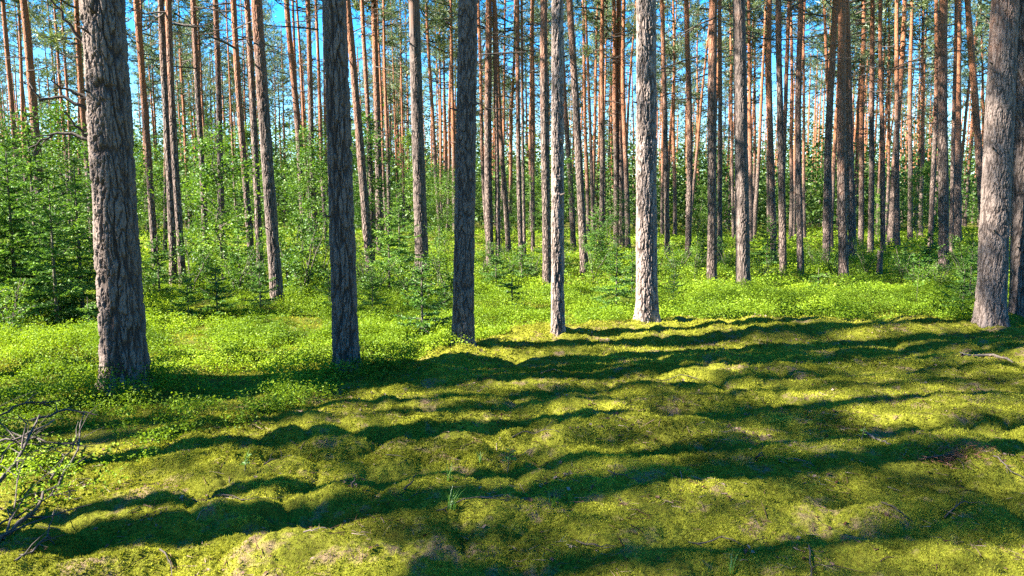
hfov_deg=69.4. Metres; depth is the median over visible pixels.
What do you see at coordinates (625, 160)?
pine tree
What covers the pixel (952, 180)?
pine tree
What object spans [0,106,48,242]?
birch sapling
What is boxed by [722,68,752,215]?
pine tree
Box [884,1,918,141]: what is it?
pine tree
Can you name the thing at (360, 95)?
pine tree
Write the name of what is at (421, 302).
young spruce
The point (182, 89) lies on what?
pine tree
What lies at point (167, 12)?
pine tree
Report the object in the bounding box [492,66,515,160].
pine tree
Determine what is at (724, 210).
birch sapling
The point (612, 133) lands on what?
pine tree
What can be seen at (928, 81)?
pine tree
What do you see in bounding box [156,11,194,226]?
pine tree
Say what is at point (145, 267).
leafy shrub
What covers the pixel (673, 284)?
young spruce
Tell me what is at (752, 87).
pine tree
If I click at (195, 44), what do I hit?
pine tree
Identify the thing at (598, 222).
young spruce
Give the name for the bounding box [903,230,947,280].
young spruce
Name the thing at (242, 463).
green seedling
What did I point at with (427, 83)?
pine tree
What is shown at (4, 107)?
pine tree
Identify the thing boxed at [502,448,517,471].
green seedling
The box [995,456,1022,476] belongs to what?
twig
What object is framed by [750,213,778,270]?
young spruce
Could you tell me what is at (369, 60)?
pine tree
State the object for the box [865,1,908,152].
pine tree
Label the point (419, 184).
pine tree
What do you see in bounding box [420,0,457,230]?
pine tree
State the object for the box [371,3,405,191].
pine tree
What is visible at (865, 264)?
leafy shrub
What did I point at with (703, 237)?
young spruce
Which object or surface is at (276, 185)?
birch sapling
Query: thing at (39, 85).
pine tree
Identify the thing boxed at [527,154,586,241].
birch sapling
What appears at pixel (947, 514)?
twig
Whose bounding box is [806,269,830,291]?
young spruce
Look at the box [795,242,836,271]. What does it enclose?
leafy shrub
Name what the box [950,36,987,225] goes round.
pine tree
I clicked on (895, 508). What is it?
twig
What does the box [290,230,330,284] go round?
leafy shrub
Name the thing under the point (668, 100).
pine tree
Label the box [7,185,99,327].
young spruce
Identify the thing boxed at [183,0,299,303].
pine tree
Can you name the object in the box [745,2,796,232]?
pine tree
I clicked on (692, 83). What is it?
pine tree
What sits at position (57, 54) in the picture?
pine tree
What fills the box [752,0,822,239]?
pine tree
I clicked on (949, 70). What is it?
pine tree
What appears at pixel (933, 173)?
pine tree
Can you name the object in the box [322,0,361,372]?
pine tree
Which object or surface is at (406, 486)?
twig
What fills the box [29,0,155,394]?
pine tree
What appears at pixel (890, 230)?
pine tree
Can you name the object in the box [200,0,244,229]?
pine tree
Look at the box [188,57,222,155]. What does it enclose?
pine tree
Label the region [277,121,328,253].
birch sapling
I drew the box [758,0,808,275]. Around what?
pine tree
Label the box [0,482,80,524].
dead branch
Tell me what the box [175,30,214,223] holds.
pine tree
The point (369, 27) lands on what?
pine tree
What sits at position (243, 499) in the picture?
twig
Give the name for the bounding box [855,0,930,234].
pine tree
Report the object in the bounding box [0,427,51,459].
dead branch
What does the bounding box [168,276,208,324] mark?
young spruce
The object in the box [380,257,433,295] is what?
leafy shrub
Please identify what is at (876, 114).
pine tree
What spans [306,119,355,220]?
birch sapling
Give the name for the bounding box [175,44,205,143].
pine tree
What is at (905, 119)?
pine tree
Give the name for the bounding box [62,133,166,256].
birch sapling
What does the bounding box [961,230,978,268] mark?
leafy shrub
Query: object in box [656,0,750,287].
pine tree
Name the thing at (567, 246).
leafy shrub
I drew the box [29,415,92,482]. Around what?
dead branch
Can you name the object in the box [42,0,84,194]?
pine tree
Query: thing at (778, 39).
pine tree
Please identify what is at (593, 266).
leafy shrub
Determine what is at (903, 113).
pine tree
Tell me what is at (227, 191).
birch sapling
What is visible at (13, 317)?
leafy shrub
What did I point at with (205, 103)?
pine tree
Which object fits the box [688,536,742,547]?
twig
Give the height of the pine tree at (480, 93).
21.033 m
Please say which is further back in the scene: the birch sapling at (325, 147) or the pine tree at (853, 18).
the pine tree at (853, 18)
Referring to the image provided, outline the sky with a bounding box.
[0,0,988,195]
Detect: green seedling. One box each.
[240,454,250,470]
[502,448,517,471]
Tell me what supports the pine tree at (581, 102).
on the forest floor
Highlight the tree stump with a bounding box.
[876,250,883,275]
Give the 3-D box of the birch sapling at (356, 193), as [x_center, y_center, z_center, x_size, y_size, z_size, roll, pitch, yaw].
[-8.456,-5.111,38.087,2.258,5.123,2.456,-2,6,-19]
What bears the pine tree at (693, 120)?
on the forest floor
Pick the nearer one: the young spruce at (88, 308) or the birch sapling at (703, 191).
the young spruce at (88, 308)
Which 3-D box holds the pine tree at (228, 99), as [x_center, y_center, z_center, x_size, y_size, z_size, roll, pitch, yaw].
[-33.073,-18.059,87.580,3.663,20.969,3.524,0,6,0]
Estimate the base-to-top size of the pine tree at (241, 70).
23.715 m
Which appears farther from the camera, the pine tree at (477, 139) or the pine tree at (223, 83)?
the pine tree at (477, 139)
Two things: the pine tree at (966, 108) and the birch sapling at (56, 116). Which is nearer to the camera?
the birch sapling at (56, 116)
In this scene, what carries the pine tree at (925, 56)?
on the forest floor
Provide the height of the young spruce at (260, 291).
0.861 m
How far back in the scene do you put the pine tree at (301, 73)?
42.76 m
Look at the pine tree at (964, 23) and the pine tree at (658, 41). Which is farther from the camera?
the pine tree at (658, 41)
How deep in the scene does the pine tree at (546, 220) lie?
14.88 m
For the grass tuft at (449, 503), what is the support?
on the forest floor
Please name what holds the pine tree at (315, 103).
on the forest floor
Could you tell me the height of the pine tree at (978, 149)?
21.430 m
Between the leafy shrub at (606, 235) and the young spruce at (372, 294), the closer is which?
the young spruce at (372, 294)
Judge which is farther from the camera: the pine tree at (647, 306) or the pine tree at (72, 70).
the pine tree at (72, 70)
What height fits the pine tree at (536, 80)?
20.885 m
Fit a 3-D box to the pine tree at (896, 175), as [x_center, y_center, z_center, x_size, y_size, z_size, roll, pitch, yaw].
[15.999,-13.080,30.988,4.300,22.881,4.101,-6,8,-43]
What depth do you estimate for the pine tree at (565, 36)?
51.20 m
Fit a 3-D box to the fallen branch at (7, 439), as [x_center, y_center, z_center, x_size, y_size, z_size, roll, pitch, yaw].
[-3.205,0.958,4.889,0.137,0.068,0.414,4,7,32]
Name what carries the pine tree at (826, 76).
on the forest floor
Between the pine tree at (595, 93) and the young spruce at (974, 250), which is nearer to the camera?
the young spruce at (974, 250)
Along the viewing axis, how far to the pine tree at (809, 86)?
60.86 m
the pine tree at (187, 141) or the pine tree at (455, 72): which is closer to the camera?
the pine tree at (455, 72)
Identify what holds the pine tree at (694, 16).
on the forest floor
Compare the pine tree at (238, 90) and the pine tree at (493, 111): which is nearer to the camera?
the pine tree at (238, 90)
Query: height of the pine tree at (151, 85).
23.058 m
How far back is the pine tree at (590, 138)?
34.79 m
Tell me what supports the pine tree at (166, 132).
on the forest floor
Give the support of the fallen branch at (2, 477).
on the forest floor
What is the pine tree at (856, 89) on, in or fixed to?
on the forest floor
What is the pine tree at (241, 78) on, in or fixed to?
on the forest floor
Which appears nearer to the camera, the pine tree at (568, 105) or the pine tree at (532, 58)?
the pine tree at (532, 58)
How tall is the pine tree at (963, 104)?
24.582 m
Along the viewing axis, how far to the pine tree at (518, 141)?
19.00 m
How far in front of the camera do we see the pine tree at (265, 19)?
64.47 m
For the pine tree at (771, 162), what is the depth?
22.42 m
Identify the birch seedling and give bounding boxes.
[899,239,914,261]
[907,252,929,301]
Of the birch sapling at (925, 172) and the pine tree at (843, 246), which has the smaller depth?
the pine tree at (843, 246)
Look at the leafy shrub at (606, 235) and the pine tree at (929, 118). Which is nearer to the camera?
the leafy shrub at (606, 235)
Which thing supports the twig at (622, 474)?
on the forest floor
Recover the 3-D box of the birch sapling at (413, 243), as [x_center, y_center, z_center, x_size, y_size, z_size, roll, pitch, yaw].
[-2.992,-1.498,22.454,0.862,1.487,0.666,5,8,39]
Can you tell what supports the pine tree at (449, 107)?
on the forest floor
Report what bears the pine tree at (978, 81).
on the forest floor
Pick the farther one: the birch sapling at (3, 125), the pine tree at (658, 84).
the pine tree at (658, 84)
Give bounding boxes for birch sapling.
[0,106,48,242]
[0,147,46,261]
[3,154,36,234]
[22,99,92,258]
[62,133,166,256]
[65,138,144,253]
[133,130,159,209]
[135,161,163,231]
[136,143,186,252]
[142,161,163,225]
[168,111,276,281]
[181,129,228,227]
[181,140,245,257]
[181,175,218,260]
[207,134,241,220]
[224,119,279,231]
[247,154,293,241]
[274,126,325,230]
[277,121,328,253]
[281,135,328,267]
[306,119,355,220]
[325,106,404,252]
[325,146,361,226]
[383,191,403,233]
[392,129,435,219]
[402,214,414,252]
[426,164,454,235]
[426,167,454,247]
[480,178,517,245]
[501,180,521,230]
[514,174,541,237]
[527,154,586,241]
[574,190,586,226]
[606,187,634,246]
[692,184,707,240]
[698,192,733,245]
[775,180,795,234]
[833,204,860,236]
[874,185,887,241]
[900,174,936,239]
[911,162,938,236]
[970,182,978,226]
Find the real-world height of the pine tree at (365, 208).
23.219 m
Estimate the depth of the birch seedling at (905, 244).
17.84 m
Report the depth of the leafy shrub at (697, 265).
17.22 m
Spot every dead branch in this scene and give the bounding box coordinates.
[0,391,62,473]
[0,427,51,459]
[0,435,73,540]
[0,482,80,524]
[5,416,107,456]
[14,505,65,560]
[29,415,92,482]
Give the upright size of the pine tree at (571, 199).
21.530 m
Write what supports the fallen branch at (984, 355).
on the forest floor
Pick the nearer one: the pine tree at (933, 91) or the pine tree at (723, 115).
the pine tree at (933, 91)
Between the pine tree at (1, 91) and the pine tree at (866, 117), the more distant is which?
the pine tree at (1, 91)
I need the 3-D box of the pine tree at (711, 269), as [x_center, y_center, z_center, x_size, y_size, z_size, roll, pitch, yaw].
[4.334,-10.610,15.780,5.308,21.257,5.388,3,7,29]
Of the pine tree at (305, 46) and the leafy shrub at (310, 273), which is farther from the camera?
the pine tree at (305, 46)
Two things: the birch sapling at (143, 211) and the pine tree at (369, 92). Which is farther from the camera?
the pine tree at (369, 92)
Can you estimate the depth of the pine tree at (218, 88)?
18.49 m
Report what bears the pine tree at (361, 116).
on the forest floor
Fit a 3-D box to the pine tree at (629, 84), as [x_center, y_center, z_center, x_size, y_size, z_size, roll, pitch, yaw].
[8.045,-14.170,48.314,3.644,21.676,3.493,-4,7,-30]
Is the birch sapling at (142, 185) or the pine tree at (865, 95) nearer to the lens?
the birch sapling at (142, 185)
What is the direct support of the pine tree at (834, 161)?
on the forest floor
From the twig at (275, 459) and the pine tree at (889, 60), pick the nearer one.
the twig at (275, 459)
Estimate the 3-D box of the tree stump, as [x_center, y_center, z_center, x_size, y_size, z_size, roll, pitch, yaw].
[8.896,-0.559,17.885,0.184,0.747,0.167,0,6,0]
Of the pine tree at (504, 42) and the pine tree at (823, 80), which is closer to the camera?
the pine tree at (504, 42)
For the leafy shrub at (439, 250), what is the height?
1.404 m
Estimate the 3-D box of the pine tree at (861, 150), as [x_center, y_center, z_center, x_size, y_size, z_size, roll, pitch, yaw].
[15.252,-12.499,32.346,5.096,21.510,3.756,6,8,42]
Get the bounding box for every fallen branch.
[0,392,63,415]
[0,411,91,539]
[0,414,39,482]
[0,419,54,441]
[31,402,97,421]
[864,430,890,444]
[959,352,1011,362]
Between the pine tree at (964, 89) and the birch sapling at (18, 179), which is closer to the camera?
the birch sapling at (18, 179)
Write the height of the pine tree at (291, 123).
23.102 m
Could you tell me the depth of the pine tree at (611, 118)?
65.01 m
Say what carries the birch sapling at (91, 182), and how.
on the forest floor
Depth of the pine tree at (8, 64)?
30.85 m
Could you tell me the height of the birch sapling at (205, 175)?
3.650 m
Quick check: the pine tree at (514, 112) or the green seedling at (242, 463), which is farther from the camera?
the pine tree at (514, 112)
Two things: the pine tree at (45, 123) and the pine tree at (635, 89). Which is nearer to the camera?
the pine tree at (635, 89)
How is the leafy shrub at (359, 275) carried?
on the forest floor
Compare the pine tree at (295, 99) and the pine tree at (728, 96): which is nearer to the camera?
the pine tree at (295, 99)
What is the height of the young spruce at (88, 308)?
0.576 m
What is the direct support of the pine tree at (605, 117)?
on the forest floor
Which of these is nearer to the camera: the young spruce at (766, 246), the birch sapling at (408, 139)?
the young spruce at (766, 246)
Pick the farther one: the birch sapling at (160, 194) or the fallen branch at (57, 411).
the birch sapling at (160, 194)
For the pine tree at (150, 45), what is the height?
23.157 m
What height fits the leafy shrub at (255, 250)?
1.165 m
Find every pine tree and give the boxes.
[0,0,30,244]
[0,0,43,176]
[0,0,51,204]
[0,0,70,246]
[0,12,23,145]
[0,41,6,111]
[0,61,8,126]
[0,68,10,139]
[1,0,58,168]
[18,0,75,221]
[21,0,84,222]
[24,0,84,223]
[25,66,60,133]
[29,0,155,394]
[31,0,133,245]
[33,0,80,223]
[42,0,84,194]
[57,24,85,173]
[76,0,159,268]
[125,0,191,155]
[126,0,184,230]
[126,0,232,291]
[127,0,178,227]
[127,0,202,291]
[128,36,161,155]
[130,15,161,225]
[131,65,155,121]
[141,0,251,271]
[144,2,185,134]
[149,75,178,147]
[151,23,204,251]
[154,1,212,228]
[155,30,208,153]
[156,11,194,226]
[165,0,226,267]
[172,0,229,206]
[172,0,230,138]
[174,4,215,222]
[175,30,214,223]
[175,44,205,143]
[176,108,193,222]
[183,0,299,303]
[183,4,224,155]
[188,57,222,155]
[189,0,268,273]
[190,65,214,140]
[199,3,242,222]
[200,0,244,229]
[207,0,272,176]
[212,0,293,274]
[215,76,236,129]
[220,0,248,212]
[223,47,240,212]
[224,4,274,142]
[225,42,254,170]
[231,0,308,253]
[234,0,285,225]
[239,0,280,80]
[243,67,270,127]
[255,43,306,221]
[264,0,374,275]
[264,15,290,222]
[265,28,304,224]
[266,49,278,118]
[269,0,315,214]
[275,0,348,257]
[282,0,321,225]
[284,33,322,133]
[284,58,317,136]
[295,4,322,126]
[299,0,327,246]
[299,0,389,260]
[305,66,322,191]
[310,1,327,229]
[321,1,372,123]
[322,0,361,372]
[351,0,406,255]
[351,0,408,233]
[351,0,420,232]
[351,11,384,243]
[351,50,389,166]
[357,0,421,227]
[360,60,373,129]
[361,0,399,150]
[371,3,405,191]
[379,0,424,230]
[381,0,431,225]
[383,51,410,181]
[383,72,408,179]
[386,73,406,143]
[393,67,411,209]
[394,0,430,274]
[400,0,477,219]
[405,4,457,227]
[408,0,484,227]
[409,0,457,235]
[420,0,457,229]
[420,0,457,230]
[420,2,456,188]
[422,48,445,176]
[435,0,508,181]
[445,4,457,158]
[448,2,527,252]
[449,0,478,347]
[451,0,513,264]
[452,1,508,241]
[456,0,551,284]
[476,0,521,267]
[476,34,493,165]
[477,0,507,169]
[477,0,539,229]
[477,0,550,268]
[477,1,515,225]
[477,48,510,223]
[480,0,548,225]
[481,0,530,254]
[491,77,508,199]
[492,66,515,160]
[502,0,550,231]
[505,69,529,128]
[506,0,539,224]
[509,0,551,251]
[512,0,551,228]
[516,0,588,273]
[520,34,551,142]
[525,12,584,249]
[526,0,591,126]
[528,14,566,153]
[535,1,566,158]
[535,76,551,155]
[536,0,582,141]
[550,0,568,335]
[563,0,597,225]
[563,0,620,244]
[566,0,590,235]
[566,57,587,166]
[566,72,582,219]
[567,40,598,220]
[568,3,597,238]
[574,0,635,216]
[574,0,659,245]
[576,1,626,228]
[576,5,630,168]
[588,0,635,230]
[589,3,634,224]
[590,0,635,159]
[591,74,626,220]
[595,0,634,247]
[596,0,632,246]
[597,0,636,218]
[605,105,629,165]
[613,0,670,258]
[621,0,659,213]
[630,45,658,222]
[631,0,708,235]
[632,0,661,322]
[635,0,702,236]
[635,52,669,131]
[656,0,706,258]
[656,0,708,230]
[656,0,732,281]
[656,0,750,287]
[656,27,684,151]
[656,28,677,107]
[656,55,676,192]
[659,19,706,221]
[659,55,684,207]
[667,0,707,225]
[669,0,729,227]
[672,0,729,262]
[676,0,763,235]
[676,55,705,221]
[689,0,764,238]
[692,1,731,213]
[692,68,707,161]
[694,0,810,275]
[702,0,774,240]
[704,67,733,221]
[704,83,728,156]
[707,2,756,227]
[717,0,761,230]
[717,0,764,208]
[722,0,775,232]
[722,0,782,175]
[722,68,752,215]
[728,0,809,260]
[731,1,785,209]
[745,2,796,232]
[751,2,817,259]
[752,0,786,237]
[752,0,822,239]
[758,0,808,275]
[772,0,829,158]
[772,0,831,237]
[772,0,878,277]
[773,0,833,250]
[773,3,823,145]
[774,0,822,235]
[782,0,863,261]
[795,0,886,217]
[801,53,824,173]
[802,0,854,226]
[804,0,864,260]
[805,1,836,226]
[812,20,857,138]
[815,0,928,244]
[816,0,899,251]
[817,0,876,229]
[823,0,894,231]
[835,6,876,176]
[850,5,868,138]
[851,0,925,233]
[852,0,894,217]
[852,0,902,250]
[852,5,894,173]
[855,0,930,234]
[856,10,886,218]
[862,0,922,246]
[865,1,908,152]
[868,0,963,271]
[876,0,925,244]
[877,33,914,191]
[878,20,907,167]
[882,0,952,236]
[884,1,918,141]
[884,70,916,171]
[885,0,938,242]
[890,72,916,157]
[891,1,933,208]
[892,0,957,248]
[896,0,982,220]
[899,0,954,231]
[906,56,933,221]
[907,0,953,225]
[909,0,985,253]
[913,50,949,217]
[917,46,961,183]
[919,0,982,170]
[920,0,968,221]
[921,0,967,240]
[927,0,990,175]
[947,0,990,175]
[948,0,990,236]
[949,1,990,222]
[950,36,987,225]
[969,36,987,121]
[971,0,990,63]
[971,0,1018,327]
[976,3,989,221]
[1008,0,1023,316]
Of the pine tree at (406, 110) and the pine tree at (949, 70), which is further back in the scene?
the pine tree at (406, 110)
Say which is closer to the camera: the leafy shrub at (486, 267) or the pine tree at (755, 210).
the leafy shrub at (486, 267)
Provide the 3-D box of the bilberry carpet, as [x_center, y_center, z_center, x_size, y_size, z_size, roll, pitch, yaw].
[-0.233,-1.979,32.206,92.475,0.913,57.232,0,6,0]
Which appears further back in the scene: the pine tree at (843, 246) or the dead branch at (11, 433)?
the pine tree at (843, 246)
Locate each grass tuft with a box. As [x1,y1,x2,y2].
[443,486,459,509]
[447,463,452,480]
[724,549,745,573]
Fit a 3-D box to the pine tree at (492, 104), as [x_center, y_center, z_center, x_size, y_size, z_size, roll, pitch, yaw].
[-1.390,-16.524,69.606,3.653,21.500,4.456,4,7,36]
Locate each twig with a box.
[159,548,172,575]
[191,493,280,501]
[263,448,294,464]
[303,524,328,532]
[403,474,415,489]
[436,496,507,512]
[480,487,527,497]
[512,423,558,437]
[576,536,615,548]
[608,469,638,480]
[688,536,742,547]
[755,444,763,460]
[808,545,820,575]
[881,502,911,520]
[943,496,983,517]
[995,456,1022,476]
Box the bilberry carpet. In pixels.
[0,223,1009,519]
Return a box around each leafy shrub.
[0,278,40,334]
[80,241,151,305]
[141,254,181,293]
[171,230,222,296]
[184,214,236,279]
[205,250,266,296]
[227,234,268,288]
[254,201,328,283]
[260,213,329,297]
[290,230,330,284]
[355,256,403,297]
[356,238,381,292]
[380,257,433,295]
[415,252,477,298]
[424,224,453,284]
[475,240,504,280]
[497,245,523,275]
[516,252,542,281]
[542,233,578,273]
[577,233,617,279]
[591,213,621,270]
[657,239,683,279]
[660,246,699,276]
[682,236,706,277]
[717,235,735,269]
[751,256,780,278]
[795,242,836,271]
[812,249,849,273]
[849,236,890,273]
[886,249,919,282]
[896,260,941,282]
[919,261,959,288]
[944,235,975,274]
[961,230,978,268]
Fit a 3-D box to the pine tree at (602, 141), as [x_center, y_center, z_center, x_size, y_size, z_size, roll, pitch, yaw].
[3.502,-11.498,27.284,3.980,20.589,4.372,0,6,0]
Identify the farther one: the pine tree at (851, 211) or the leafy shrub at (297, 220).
the pine tree at (851, 211)
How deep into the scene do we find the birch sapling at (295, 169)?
41.70 m
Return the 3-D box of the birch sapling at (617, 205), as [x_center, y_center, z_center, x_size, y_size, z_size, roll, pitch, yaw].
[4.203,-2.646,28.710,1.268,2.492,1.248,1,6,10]
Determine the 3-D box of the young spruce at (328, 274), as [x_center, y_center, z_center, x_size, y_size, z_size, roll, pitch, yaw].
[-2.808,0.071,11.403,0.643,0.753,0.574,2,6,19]
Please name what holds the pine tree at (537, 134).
on the forest floor
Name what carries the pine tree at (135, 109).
on the forest floor
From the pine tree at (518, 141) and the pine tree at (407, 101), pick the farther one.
the pine tree at (407, 101)
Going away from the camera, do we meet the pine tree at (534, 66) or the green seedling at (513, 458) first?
the green seedling at (513, 458)
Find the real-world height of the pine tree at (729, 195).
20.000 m
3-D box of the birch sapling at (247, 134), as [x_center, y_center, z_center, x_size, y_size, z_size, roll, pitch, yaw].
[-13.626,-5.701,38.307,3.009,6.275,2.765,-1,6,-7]
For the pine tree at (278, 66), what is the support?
on the forest floor
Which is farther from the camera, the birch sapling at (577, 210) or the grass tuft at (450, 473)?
the birch sapling at (577, 210)
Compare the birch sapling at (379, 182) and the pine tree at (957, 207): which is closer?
the birch sapling at (379, 182)
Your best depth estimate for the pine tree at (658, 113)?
92.13 m
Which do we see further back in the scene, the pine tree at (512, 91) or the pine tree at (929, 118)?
the pine tree at (929, 118)
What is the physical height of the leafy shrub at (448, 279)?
0.992 m
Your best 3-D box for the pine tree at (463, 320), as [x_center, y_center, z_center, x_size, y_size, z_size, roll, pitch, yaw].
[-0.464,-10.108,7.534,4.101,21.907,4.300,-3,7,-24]
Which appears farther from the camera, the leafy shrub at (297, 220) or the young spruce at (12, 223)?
the leafy shrub at (297, 220)
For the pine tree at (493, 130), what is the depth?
88.37 m
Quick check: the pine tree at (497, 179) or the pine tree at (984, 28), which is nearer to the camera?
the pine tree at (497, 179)
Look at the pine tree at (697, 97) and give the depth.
60.62 m
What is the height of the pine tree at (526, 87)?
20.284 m
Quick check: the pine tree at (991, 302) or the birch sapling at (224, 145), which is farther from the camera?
the birch sapling at (224, 145)
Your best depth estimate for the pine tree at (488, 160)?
19.64 m
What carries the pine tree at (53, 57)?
on the forest floor
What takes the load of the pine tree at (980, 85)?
on the forest floor
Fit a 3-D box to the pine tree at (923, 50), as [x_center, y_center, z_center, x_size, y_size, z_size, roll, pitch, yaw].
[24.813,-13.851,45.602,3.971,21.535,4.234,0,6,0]
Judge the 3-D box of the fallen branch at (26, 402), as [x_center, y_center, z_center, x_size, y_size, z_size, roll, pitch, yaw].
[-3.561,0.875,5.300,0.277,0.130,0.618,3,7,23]
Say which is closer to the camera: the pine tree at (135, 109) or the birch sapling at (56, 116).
the birch sapling at (56, 116)
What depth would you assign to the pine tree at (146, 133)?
19.56 m
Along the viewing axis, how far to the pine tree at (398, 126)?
93.22 m
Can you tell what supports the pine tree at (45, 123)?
on the forest floor
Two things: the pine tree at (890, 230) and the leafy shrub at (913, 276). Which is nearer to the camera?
the leafy shrub at (913, 276)
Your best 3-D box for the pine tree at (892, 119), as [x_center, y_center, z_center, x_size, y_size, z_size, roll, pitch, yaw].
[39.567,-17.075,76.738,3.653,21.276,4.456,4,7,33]
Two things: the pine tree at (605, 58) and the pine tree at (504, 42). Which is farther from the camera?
the pine tree at (605, 58)
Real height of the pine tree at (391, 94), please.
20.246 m
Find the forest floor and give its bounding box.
[0,216,1023,575]
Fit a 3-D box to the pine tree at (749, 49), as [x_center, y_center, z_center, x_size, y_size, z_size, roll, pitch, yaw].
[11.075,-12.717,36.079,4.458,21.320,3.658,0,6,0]
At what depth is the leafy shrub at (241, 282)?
13.49 m
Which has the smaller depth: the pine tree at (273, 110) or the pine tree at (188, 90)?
the pine tree at (188, 90)
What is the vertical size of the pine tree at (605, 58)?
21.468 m
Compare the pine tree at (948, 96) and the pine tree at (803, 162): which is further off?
the pine tree at (948, 96)
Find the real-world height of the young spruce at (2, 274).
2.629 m
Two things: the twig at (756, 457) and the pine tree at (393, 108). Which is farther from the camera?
the pine tree at (393, 108)
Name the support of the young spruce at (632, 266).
on the forest floor
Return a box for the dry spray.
[878,438,1017,482]
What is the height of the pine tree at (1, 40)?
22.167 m
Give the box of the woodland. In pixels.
[0,45,984,230]
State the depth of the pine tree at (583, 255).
17.94 m
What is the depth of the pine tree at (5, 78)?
73.46 m
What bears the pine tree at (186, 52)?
on the forest floor
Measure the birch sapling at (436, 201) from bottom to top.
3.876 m
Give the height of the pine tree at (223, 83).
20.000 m
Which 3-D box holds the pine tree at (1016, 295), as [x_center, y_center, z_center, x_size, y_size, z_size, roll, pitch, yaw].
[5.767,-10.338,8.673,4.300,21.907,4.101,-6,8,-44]
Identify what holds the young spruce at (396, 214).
on the forest floor
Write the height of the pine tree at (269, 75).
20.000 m
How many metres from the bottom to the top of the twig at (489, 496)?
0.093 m
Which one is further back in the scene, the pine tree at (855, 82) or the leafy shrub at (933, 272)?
the pine tree at (855, 82)
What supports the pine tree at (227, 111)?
on the forest floor
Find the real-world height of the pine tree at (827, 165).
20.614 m
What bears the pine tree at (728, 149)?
on the forest floor
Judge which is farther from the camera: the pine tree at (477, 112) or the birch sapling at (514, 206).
the pine tree at (477, 112)
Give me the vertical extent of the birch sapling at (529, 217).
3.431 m
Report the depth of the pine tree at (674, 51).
45.61 m
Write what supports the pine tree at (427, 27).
on the forest floor
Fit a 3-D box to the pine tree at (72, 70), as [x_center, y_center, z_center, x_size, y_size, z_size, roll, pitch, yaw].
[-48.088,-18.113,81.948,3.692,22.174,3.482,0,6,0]
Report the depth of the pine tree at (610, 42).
62.11 m
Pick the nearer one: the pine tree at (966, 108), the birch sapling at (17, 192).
the birch sapling at (17, 192)
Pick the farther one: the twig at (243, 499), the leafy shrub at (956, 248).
the leafy shrub at (956, 248)
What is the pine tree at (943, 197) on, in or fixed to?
on the forest floor
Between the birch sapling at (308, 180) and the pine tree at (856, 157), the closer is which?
the birch sapling at (308, 180)
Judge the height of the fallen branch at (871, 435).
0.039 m
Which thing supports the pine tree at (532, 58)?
on the forest floor
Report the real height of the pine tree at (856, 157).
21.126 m
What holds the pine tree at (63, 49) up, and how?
on the forest floor
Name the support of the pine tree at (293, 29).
on the forest floor
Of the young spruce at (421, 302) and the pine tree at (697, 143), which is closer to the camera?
the young spruce at (421, 302)
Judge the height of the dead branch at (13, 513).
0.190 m
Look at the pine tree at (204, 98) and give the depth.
95.61 m
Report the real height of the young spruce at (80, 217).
2.518 m
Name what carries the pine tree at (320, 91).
on the forest floor
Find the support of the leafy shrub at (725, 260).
on the forest floor
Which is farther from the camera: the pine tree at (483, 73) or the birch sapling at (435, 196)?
the pine tree at (483, 73)
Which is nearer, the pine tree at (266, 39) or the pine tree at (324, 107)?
the pine tree at (324, 107)
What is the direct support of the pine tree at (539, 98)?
on the forest floor
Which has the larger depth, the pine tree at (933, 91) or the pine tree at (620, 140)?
the pine tree at (933, 91)
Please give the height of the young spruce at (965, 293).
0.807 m
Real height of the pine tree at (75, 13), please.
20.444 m
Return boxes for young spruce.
[0,109,88,305]
[0,142,67,319]
[0,178,48,314]
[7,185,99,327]
[19,157,97,318]
[64,297,98,332]
[142,234,184,299]
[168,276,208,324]
[195,264,237,319]
[212,204,265,280]
[239,263,278,313]
[312,268,331,309]
[357,210,413,292]
[357,266,391,317]
[372,192,428,280]
[387,261,451,338]
[431,281,452,313]
[479,242,513,289]
[495,282,536,310]
[510,243,538,281]
[534,212,567,261]
[586,204,615,263]
[589,242,635,312]
[612,249,635,296]
[663,272,685,305]
[688,223,720,267]
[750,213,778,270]
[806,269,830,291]
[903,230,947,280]
[937,270,976,316]
[951,242,977,294]
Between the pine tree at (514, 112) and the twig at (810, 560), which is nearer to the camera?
the twig at (810, 560)
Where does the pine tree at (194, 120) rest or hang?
on the forest floor
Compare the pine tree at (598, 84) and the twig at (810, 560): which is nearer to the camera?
the twig at (810, 560)
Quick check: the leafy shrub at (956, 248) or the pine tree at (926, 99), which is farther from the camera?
the pine tree at (926, 99)
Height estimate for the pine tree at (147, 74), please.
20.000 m
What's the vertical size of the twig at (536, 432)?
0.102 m
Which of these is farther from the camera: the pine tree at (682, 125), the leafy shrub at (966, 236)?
the pine tree at (682, 125)
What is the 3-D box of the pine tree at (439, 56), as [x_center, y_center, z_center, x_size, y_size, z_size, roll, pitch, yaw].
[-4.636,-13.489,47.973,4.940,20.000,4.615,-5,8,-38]
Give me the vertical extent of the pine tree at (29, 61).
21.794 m
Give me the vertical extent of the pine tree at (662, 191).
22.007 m
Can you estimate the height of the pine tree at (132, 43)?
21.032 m
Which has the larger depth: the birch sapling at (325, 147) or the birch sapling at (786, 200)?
the birch sapling at (786, 200)
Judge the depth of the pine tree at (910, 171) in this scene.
36.52 m
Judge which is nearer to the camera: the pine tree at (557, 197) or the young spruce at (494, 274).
the pine tree at (557, 197)
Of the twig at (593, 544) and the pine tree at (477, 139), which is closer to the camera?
the twig at (593, 544)
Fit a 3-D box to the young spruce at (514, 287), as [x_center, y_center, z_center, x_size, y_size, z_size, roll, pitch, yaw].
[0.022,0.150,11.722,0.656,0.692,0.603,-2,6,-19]

